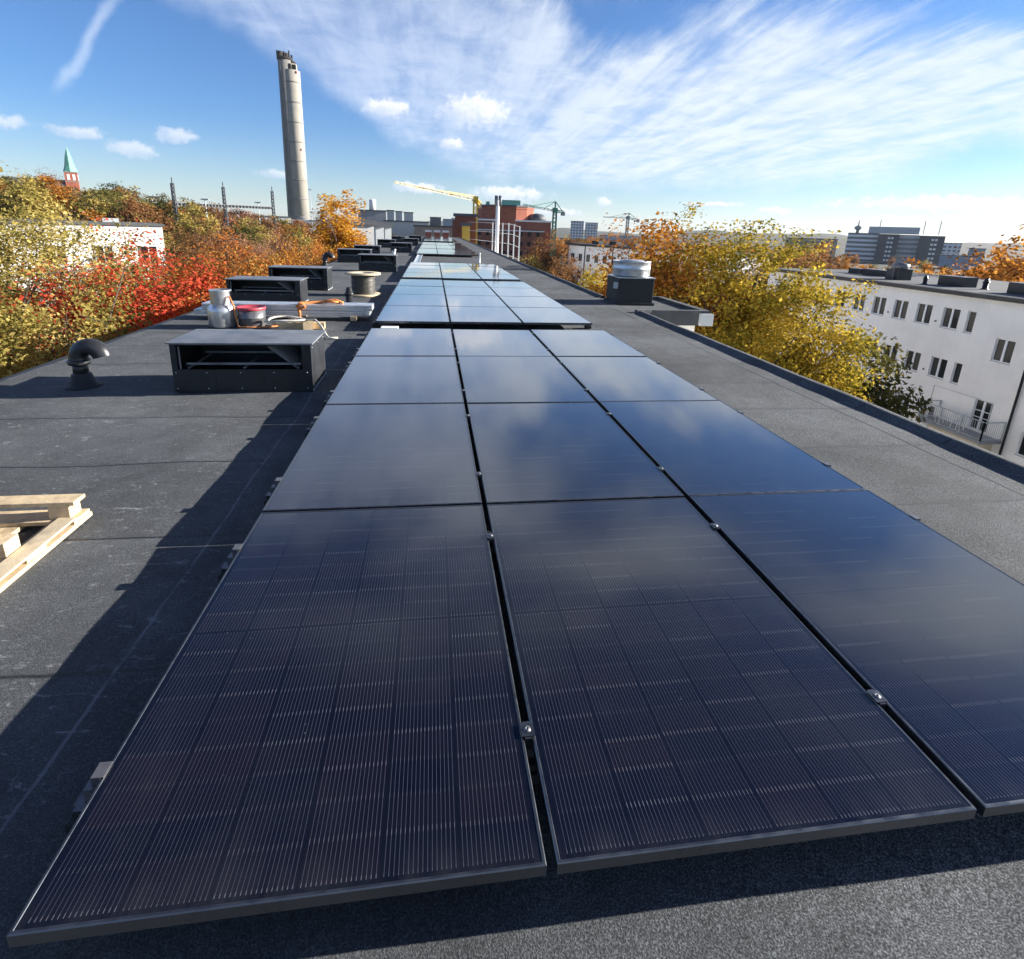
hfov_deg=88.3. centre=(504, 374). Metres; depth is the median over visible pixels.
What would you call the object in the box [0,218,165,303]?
white building
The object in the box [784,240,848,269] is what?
broadleaf tree
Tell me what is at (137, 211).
broadleaf tree
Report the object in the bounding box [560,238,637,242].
building
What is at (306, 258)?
cherry tree
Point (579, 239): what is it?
broadleaf tree
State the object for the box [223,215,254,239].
broadleaf tree
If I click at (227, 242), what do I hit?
broadleaf tree
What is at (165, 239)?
broadleaf tree
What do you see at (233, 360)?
vent hood
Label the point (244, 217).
broadleaf tree
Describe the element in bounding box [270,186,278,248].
lattice mast
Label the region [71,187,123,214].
broadleaf tree
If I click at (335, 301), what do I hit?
lashing strap
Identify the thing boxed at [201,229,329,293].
cherry tree
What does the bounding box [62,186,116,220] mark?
broadleaf tree
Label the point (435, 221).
office block
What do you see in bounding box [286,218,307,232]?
broadleaf tree
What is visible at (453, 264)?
solar panel
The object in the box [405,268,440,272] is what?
solar panel
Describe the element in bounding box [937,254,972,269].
building
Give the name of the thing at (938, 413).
garden chair
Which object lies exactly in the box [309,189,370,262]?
birch tree
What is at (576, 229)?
tower block
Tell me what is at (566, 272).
broadleaf tree
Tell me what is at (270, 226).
broadleaf tree
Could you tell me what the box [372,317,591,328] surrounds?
mounting rail
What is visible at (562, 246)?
broadleaf tree
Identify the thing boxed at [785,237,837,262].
building
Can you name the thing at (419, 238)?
vent hood
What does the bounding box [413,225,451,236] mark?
hall
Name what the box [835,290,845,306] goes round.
window
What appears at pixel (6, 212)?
broadleaf tree
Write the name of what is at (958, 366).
window
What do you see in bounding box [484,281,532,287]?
solar panel
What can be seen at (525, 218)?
brick building
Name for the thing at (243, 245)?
cherry tree
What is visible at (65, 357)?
roof edge
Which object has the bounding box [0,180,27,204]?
broadleaf tree
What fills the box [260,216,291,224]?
shed
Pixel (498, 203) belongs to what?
flue mast
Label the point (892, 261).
broadleaf tree
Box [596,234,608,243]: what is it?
broadleaf tree
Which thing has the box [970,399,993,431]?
balcony door
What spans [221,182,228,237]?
lattice mast
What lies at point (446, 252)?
solar panel
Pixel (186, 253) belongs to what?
cherry tree
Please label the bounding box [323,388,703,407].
mounting rail
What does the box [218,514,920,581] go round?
mounting rail
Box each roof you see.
[0,236,1023,958]
[601,296,709,325]
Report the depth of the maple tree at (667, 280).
22.52 m
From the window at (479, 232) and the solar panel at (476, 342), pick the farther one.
the window at (479, 232)
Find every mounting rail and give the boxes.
[65,689,887,834]
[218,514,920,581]
[264,462,830,505]
[305,411,743,436]
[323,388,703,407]
[342,362,660,376]
[351,348,638,361]
[362,332,612,343]
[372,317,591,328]
[400,276,520,281]
[415,253,480,256]
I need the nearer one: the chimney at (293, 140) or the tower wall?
the tower wall
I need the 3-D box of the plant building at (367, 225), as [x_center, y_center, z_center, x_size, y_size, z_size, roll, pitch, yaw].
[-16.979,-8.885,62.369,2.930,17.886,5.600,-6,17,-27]
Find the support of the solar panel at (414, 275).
on the mounting rail at (457, 279)
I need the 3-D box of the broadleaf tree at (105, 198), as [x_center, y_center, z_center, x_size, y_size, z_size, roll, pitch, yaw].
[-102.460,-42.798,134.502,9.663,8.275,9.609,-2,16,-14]
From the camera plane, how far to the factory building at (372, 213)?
242.46 m
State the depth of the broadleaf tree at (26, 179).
121.47 m
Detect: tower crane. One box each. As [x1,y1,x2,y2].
[394,181,481,243]
[524,201,564,259]
[603,213,639,238]
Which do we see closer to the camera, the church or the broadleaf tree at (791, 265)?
the broadleaf tree at (791, 265)
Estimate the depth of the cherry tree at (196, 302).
17.20 m
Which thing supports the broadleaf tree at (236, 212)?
on the ground
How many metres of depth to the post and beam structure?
77.53 m
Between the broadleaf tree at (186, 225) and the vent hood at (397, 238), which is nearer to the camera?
the vent hood at (397, 238)
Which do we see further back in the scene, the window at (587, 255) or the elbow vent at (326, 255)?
the window at (587, 255)
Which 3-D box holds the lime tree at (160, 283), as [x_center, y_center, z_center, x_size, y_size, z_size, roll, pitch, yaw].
[-16.724,1.052,23.605,9.778,13.532,9.873,-9,19,-35]
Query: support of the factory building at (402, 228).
on the ground
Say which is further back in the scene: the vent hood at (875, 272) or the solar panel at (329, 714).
the vent hood at (875, 272)
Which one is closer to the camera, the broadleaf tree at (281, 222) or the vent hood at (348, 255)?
the vent hood at (348, 255)
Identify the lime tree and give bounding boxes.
[0,161,154,378]
[0,180,158,368]
[11,313,152,358]
[14,243,196,354]
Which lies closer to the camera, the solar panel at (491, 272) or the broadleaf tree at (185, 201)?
the solar panel at (491, 272)
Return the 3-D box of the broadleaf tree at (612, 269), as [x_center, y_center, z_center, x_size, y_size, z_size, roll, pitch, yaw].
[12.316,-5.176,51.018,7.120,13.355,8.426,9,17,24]
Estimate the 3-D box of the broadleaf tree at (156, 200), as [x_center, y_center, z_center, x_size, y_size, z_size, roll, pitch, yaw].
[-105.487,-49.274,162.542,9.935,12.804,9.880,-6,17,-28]
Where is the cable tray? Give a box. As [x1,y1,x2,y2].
[414,254,422,261]
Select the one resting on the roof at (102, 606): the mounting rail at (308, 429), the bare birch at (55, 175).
the mounting rail at (308, 429)
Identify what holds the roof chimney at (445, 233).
attached to the roof at (102, 606)
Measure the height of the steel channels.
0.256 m
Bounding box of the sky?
[0,0,1023,243]
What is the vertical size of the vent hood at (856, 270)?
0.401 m
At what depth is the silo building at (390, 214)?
281.26 m
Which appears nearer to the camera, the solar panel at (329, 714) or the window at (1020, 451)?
the solar panel at (329, 714)
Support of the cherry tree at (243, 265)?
on the ground
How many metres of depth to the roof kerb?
5.27 m
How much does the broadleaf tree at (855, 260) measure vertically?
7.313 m
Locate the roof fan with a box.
[604,259,655,305]
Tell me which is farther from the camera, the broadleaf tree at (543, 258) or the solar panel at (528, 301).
the broadleaf tree at (543, 258)
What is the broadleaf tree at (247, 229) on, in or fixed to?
on the ground
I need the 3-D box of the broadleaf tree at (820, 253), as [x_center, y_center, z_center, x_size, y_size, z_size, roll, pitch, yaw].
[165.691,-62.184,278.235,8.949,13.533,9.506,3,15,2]
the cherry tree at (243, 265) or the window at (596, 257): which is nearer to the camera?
the cherry tree at (243, 265)
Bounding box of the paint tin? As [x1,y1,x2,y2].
[236,304,266,327]
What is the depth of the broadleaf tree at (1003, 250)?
43.80 m
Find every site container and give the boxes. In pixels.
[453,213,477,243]
[460,223,471,240]
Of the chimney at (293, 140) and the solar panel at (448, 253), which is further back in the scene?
the chimney at (293, 140)
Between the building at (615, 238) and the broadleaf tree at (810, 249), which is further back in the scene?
the building at (615, 238)
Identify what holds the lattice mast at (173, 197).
on the ground
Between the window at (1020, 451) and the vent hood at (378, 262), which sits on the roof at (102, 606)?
the vent hood at (378, 262)
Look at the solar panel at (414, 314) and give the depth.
8.81 m
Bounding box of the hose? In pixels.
[264,315,337,338]
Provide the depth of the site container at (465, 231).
91.44 m
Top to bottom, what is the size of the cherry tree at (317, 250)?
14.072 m
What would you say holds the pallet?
on the roof at (102, 606)
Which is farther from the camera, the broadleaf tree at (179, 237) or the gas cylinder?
the broadleaf tree at (179, 237)
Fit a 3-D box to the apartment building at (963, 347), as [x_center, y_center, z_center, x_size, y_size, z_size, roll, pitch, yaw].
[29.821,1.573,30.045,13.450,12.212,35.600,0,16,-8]
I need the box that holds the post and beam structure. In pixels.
[468,222,520,260]
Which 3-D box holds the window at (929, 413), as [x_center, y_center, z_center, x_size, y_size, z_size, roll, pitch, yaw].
[24.290,2.298,30.432,0.160,1.160,1.018,0,16,-8]
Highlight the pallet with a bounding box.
[0,494,92,592]
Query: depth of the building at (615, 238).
663.71 m
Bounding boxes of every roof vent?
[344,287,353,302]
[921,275,928,283]
[981,278,989,289]
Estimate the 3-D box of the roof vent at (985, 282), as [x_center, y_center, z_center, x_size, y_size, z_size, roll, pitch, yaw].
[26.965,-5.066,29.576,0.432,0.639,0.432,0,16,-8]
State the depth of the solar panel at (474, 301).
10.74 m
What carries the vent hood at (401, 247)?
on the roof at (102, 606)
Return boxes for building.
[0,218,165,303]
[341,220,376,247]
[358,199,386,221]
[374,222,386,244]
[383,220,428,235]
[384,223,393,238]
[387,210,394,219]
[395,211,402,220]
[403,212,413,220]
[451,200,551,263]
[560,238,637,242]
[567,241,769,315]
[600,235,639,240]
[765,267,1023,464]
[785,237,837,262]
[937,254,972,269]
[942,243,962,254]
[968,248,985,265]
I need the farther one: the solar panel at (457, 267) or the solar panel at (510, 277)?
the solar panel at (457, 267)
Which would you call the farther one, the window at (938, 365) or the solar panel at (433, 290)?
the window at (938, 365)
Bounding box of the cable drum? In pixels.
[345,271,380,296]
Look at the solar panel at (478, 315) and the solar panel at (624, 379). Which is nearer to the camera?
the solar panel at (624, 379)
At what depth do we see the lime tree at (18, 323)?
11.34 m
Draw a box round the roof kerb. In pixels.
[458,237,1023,478]
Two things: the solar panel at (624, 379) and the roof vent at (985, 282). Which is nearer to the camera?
the solar panel at (624, 379)
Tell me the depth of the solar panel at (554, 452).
3.48 m
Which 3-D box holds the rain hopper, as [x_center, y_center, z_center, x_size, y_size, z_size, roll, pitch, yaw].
[4.255,-1.149,11.165,0.280,0.250,0.097,0,16,-8]
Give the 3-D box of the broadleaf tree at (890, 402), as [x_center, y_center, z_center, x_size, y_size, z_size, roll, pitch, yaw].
[15.112,3.505,23.913,5.396,11.173,6.386,-8,18,-31]
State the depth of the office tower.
380.45 m
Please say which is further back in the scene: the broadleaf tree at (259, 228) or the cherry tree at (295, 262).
the broadleaf tree at (259, 228)
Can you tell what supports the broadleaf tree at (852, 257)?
on the ground
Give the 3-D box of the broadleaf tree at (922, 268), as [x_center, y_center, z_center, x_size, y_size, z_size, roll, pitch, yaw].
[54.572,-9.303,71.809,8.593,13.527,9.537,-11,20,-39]
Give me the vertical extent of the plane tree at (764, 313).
16.019 m
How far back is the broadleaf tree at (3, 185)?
139.29 m
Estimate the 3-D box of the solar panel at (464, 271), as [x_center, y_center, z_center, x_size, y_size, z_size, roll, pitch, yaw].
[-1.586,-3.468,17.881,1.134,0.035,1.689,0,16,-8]
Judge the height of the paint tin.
0.310 m
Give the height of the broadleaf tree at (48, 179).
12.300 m
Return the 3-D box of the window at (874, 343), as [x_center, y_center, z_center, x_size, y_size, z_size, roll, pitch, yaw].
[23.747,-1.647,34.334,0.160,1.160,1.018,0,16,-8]
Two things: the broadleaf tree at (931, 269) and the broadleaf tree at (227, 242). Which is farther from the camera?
the broadleaf tree at (931, 269)
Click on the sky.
(822, 116)
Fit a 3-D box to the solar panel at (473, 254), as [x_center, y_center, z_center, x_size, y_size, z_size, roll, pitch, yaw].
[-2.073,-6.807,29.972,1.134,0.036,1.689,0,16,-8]
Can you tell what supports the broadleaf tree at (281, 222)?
on the ground
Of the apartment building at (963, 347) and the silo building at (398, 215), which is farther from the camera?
the silo building at (398, 215)
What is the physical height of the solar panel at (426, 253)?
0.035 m
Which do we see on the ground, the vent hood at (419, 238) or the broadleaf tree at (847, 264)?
the broadleaf tree at (847, 264)
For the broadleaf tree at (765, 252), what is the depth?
203.24 m
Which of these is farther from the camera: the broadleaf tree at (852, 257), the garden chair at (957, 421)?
the broadleaf tree at (852, 257)
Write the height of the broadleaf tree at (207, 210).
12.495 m
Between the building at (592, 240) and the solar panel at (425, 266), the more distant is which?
the building at (592, 240)
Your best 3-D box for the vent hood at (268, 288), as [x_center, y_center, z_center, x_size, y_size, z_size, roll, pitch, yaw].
[-4.756,-1.707,10.633,1.410,0.501,0.684,0,16,-8]
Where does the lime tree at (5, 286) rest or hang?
on the ground
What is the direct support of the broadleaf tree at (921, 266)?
on the ground
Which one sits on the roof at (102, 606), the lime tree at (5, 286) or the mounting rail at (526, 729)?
the mounting rail at (526, 729)
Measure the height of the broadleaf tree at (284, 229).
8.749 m
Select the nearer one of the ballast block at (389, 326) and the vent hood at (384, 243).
the ballast block at (389, 326)
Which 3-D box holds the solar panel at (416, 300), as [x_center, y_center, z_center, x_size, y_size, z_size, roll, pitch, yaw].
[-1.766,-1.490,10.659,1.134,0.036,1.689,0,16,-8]
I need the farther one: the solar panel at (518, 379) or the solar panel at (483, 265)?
the solar panel at (483, 265)
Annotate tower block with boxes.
[570,221,583,238]
[584,222,597,238]
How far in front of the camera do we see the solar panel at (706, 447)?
3.65 m
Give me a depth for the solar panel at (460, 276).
15.99 m
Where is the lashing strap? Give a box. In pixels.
[295,299,343,315]
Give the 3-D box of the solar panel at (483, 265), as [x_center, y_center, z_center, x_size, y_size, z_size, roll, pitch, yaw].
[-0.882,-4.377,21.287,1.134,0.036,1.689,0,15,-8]
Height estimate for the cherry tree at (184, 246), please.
14.658 m
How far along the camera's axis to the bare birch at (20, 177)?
145.04 m
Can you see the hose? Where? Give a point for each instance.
(269, 320)
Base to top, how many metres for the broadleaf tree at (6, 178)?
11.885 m
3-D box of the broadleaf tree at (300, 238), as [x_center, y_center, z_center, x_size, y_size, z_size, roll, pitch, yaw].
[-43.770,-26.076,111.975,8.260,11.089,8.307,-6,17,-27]
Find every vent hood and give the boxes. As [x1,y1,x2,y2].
[165,329,326,391]
[224,276,308,301]
[267,265,332,290]
[337,248,371,262]
[353,245,380,253]
[357,253,397,271]
[377,239,395,247]
[390,242,411,252]
[391,236,404,241]
[401,238,417,245]
[409,235,421,240]
[848,268,862,273]
[862,268,886,276]
[937,275,978,287]
[1006,282,1023,294]
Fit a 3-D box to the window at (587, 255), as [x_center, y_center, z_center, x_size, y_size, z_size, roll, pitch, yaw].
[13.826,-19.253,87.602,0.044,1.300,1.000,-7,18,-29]
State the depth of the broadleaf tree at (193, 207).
126.06 m
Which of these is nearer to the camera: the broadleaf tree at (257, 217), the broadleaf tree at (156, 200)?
the broadleaf tree at (257, 217)
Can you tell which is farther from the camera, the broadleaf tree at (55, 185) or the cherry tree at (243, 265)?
the broadleaf tree at (55, 185)
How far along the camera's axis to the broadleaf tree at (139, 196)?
176.13 m
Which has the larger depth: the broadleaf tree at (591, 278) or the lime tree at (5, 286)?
the broadleaf tree at (591, 278)
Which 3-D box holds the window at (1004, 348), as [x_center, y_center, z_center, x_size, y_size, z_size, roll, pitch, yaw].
[24.846,-1.134,26.285,0.160,1.190,0.988,0,16,-8]
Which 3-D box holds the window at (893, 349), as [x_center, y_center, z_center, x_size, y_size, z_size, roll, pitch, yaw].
[23.956,-1.220,32.806,0.160,1.160,1.018,0,16,-8]
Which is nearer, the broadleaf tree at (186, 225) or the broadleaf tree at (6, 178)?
the broadleaf tree at (186, 225)
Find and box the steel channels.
[194,300,373,320]
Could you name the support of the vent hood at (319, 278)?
on the roof at (102, 606)
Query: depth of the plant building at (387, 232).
72.78 m
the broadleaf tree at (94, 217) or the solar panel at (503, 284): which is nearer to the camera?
the solar panel at (503, 284)
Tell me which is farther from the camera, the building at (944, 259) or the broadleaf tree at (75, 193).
the building at (944, 259)
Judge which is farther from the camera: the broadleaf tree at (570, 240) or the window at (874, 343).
the broadleaf tree at (570, 240)
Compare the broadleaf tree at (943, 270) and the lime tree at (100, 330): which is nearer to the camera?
the lime tree at (100, 330)
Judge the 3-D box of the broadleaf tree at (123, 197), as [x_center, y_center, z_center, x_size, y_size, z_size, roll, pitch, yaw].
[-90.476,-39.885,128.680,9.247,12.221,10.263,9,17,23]
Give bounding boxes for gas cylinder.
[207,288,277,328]
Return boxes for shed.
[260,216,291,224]
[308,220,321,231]
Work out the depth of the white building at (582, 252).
85.70 m
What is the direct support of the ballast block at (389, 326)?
on the roof at (102, 606)
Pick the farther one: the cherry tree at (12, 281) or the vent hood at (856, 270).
the vent hood at (856, 270)
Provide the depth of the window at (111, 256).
36.76 m
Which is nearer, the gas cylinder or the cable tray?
the gas cylinder
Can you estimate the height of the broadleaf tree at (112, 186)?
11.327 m
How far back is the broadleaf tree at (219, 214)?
149.68 m
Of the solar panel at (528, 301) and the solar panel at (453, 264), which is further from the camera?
the solar panel at (453, 264)
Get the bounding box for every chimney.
[276,50,309,224]
[425,230,431,235]
[434,230,439,235]
[442,231,448,236]
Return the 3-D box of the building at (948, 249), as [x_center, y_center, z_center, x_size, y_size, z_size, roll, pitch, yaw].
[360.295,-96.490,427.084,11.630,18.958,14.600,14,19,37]
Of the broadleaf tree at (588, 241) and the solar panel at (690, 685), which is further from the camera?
the broadleaf tree at (588, 241)
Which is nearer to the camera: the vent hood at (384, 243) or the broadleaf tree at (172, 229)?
the vent hood at (384, 243)
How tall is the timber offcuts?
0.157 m
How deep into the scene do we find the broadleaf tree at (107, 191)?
106.69 m
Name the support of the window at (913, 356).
in the apartment building at (963, 347)
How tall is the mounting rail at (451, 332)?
0.154 m
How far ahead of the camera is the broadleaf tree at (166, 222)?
111.37 m
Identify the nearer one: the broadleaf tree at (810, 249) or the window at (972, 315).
the window at (972, 315)
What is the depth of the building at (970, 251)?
382.78 m
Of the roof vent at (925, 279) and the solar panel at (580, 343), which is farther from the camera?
the roof vent at (925, 279)
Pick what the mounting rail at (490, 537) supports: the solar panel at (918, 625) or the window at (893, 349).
the solar panel at (918, 625)
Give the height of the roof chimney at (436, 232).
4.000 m
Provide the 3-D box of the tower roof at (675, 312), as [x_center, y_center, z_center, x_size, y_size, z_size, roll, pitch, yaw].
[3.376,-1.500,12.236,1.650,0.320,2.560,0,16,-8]
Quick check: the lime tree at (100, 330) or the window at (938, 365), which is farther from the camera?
the window at (938, 365)
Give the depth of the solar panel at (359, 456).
3.31 m
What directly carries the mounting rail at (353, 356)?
on the roof at (102, 606)
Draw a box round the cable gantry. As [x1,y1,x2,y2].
[174,202,272,208]
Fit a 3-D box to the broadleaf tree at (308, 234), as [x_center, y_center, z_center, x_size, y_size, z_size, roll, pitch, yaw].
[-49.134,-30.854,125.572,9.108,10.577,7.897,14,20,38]
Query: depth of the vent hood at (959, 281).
30.95 m
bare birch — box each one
[4,169,36,187]
[34,168,63,186]
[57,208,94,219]
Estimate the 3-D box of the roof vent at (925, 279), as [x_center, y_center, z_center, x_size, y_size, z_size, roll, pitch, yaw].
[25.520,-5.733,32.020,0.360,0.532,0.360,0,16,-8]
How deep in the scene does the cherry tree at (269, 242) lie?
43.77 m
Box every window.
[0,244,15,264]
[46,245,68,264]
[95,245,114,262]
[139,245,158,262]
[477,231,539,255]
[586,254,589,261]
[594,255,598,262]
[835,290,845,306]
[853,293,865,311]
[861,343,875,358]
[870,296,886,315]
[880,344,897,364]
[890,299,908,320]
[895,394,909,414]
[904,350,920,371]
[914,303,932,324]
[915,404,934,425]
[927,356,947,379]
[939,307,960,330]
[949,362,962,384]
[963,311,976,333]
[989,338,1015,364]
[1014,432,1023,457]
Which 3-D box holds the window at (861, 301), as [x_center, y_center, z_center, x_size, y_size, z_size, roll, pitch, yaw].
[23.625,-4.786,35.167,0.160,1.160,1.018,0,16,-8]
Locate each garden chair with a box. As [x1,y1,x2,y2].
[934,407,948,424]
[949,412,967,429]
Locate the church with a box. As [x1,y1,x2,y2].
[2,147,79,207]
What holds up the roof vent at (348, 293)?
on the roof at (102, 606)
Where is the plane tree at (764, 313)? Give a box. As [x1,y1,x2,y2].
[617,202,896,403]
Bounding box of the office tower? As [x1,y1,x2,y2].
[843,220,945,265]
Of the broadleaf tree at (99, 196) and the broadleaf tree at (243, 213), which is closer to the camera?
the broadleaf tree at (99, 196)
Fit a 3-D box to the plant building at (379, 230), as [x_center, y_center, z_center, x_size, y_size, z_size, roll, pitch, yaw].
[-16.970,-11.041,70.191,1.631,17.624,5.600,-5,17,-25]
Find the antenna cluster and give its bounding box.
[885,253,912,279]
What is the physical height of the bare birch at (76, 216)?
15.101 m
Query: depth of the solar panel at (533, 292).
12.52 m
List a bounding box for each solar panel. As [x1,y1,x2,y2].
[6,505,546,947]
[262,403,481,512]
[326,356,463,404]
[355,328,455,355]
[376,305,449,323]
[386,294,446,305]
[392,286,444,294]
[397,279,442,286]
[402,272,441,278]
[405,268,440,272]
[408,265,439,268]
[410,262,438,265]
[416,252,436,253]
[437,251,456,252]
[438,252,458,254]
[440,263,468,265]
[440,266,472,269]
[441,269,475,273]
[442,273,480,279]
[443,280,487,286]
[444,287,496,295]
[446,295,506,306]
[448,306,521,324]
[453,329,552,356]
[458,253,478,255]
[458,356,595,403]
[467,402,683,507]
[468,264,498,266]
[470,266,504,270]
[474,270,509,274]
[478,274,519,280]
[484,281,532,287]
[487,497,976,873]
[490,287,547,296]
[499,296,565,307]
[509,307,591,324]
[530,329,646,357]
[556,357,717,404]
[599,400,865,500]
[689,490,1023,816]
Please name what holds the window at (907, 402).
in the apartment building at (963, 347)
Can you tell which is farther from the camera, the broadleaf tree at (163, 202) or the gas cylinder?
the broadleaf tree at (163, 202)
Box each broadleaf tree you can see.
[0,174,71,219]
[0,175,14,188]
[0,177,11,194]
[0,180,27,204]
[0,192,6,209]
[0,194,18,217]
[9,174,58,200]
[19,173,81,219]
[37,183,76,219]
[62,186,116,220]
[69,186,87,201]
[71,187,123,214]
[74,209,106,220]
[78,191,116,204]
[82,186,128,215]
[99,181,126,195]
[99,185,163,222]
[111,185,148,215]
[119,188,149,200]
[141,206,179,236]
[148,193,176,213]
[151,197,184,224]
[163,199,223,249]
[163,224,194,243]
[163,233,185,268]
[169,228,200,260]
[173,201,219,232]
[179,197,197,211]
[186,202,227,239]
[197,202,226,228]
[205,232,244,252]
[221,207,252,231]
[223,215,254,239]
[224,223,265,252]
[230,215,276,247]
[236,209,255,221]
[236,210,258,225]
[247,213,277,230]
[251,216,288,253]
[264,215,292,228]
[274,224,295,236]
[279,225,316,257]
[281,222,315,248]
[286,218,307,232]
[293,220,324,254]
[516,255,549,273]
[522,229,570,274]
[547,247,586,284]
[553,240,563,254]
[562,234,572,246]
[571,237,584,242]
[574,264,612,293]
[583,234,595,242]
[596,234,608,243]
[598,251,663,296]
[747,245,816,294]
[752,242,775,260]
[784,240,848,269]
[804,244,818,261]
[814,243,829,259]
[815,330,932,426]
[823,252,877,269]
[824,255,868,268]
[850,256,859,263]
[888,257,895,266]
[902,257,934,273]
[917,260,930,269]
[922,264,935,273]
[925,234,1023,281]
[932,264,1008,281]
[939,264,950,272]
[959,224,1023,281]
[1000,257,1023,277]
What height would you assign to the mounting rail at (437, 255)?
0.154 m
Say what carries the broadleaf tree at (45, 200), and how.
on the ground
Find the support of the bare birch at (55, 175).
on the ground
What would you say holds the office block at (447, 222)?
on the ground
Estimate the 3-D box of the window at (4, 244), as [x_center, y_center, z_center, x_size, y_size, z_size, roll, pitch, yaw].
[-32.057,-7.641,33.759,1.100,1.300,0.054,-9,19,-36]
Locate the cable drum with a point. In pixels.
(363, 283)
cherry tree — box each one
[0,218,236,372]
[0,267,40,302]
[125,217,288,328]
[132,222,277,315]
[144,281,219,326]
[154,218,269,292]
[170,216,275,282]
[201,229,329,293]
[238,227,308,264]
[247,229,334,275]
[285,230,343,265]
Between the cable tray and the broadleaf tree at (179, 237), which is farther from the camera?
the broadleaf tree at (179, 237)
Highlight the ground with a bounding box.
[63,214,1023,355]
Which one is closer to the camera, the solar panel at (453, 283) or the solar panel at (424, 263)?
the solar panel at (453, 283)
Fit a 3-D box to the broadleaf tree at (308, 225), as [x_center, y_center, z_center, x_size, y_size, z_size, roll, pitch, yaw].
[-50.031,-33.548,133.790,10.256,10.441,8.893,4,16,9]
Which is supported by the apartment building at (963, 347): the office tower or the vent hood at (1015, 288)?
the vent hood at (1015, 288)
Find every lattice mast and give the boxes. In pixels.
[170,177,181,240]
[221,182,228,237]
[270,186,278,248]
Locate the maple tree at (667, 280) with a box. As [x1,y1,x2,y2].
[579,211,757,333]
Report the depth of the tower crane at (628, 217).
392.95 m
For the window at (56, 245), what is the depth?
35.33 m
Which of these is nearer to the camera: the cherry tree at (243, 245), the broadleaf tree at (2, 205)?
the cherry tree at (243, 245)
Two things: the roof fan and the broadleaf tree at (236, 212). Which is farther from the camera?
the broadleaf tree at (236, 212)
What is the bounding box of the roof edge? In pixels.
[0,260,337,381]
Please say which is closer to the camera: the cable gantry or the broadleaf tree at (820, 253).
the cable gantry
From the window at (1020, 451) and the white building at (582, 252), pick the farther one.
the white building at (582, 252)
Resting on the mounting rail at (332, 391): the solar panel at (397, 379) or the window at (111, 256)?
the solar panel at (397, 379)
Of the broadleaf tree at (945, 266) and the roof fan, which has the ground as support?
the broadleaf tree at (945, 266)
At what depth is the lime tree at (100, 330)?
13.53 m
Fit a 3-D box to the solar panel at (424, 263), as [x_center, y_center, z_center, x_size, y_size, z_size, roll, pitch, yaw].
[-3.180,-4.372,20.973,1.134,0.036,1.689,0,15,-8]
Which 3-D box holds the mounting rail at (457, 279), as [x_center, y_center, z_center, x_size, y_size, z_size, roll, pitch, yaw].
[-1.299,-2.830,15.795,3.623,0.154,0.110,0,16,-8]
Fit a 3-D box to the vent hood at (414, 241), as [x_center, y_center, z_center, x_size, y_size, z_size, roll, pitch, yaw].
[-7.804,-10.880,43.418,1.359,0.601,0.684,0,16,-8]
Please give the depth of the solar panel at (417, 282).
13.82 m
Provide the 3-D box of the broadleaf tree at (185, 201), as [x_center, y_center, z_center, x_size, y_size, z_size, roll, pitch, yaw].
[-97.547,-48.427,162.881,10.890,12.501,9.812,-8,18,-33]
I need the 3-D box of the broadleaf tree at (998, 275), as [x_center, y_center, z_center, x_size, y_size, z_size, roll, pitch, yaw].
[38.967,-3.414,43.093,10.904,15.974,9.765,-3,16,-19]
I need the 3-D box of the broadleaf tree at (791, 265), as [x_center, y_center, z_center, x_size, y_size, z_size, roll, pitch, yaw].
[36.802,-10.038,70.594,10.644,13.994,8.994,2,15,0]
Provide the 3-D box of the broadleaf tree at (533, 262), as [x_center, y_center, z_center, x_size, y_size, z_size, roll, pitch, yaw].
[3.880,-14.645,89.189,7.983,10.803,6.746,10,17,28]
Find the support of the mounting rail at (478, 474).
on the roof at (102, 606)
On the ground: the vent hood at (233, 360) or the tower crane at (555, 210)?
the tower crane at (555, 210)
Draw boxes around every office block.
[430,217,440,225]
[443,219,451,225]
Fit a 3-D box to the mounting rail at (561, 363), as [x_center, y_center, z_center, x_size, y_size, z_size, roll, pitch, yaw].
[0.058,-0.060,5.896,3.623,0.154,0.110,0,16,-8]
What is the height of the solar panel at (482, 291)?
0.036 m
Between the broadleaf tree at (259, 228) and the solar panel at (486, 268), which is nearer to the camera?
the solar panel at (486, 268)
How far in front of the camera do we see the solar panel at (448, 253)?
29.23 m
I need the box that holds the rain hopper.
[698,314,713,325]
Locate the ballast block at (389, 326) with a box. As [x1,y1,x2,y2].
[381,326,398,327]
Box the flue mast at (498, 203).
[495,195,501,252]
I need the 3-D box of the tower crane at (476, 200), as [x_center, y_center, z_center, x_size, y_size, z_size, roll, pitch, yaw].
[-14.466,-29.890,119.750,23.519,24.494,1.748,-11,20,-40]
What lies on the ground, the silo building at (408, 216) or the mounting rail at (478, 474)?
the silo building at (408, 216)
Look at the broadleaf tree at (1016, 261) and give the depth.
155.65 m
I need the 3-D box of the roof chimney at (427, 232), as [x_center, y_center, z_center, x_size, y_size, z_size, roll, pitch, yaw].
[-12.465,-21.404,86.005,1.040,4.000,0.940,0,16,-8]
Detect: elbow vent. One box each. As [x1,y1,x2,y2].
[64,338,112,389]
[321,252,334,265]
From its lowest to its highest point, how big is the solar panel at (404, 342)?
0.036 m
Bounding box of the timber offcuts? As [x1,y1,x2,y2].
[272,321,325,329]

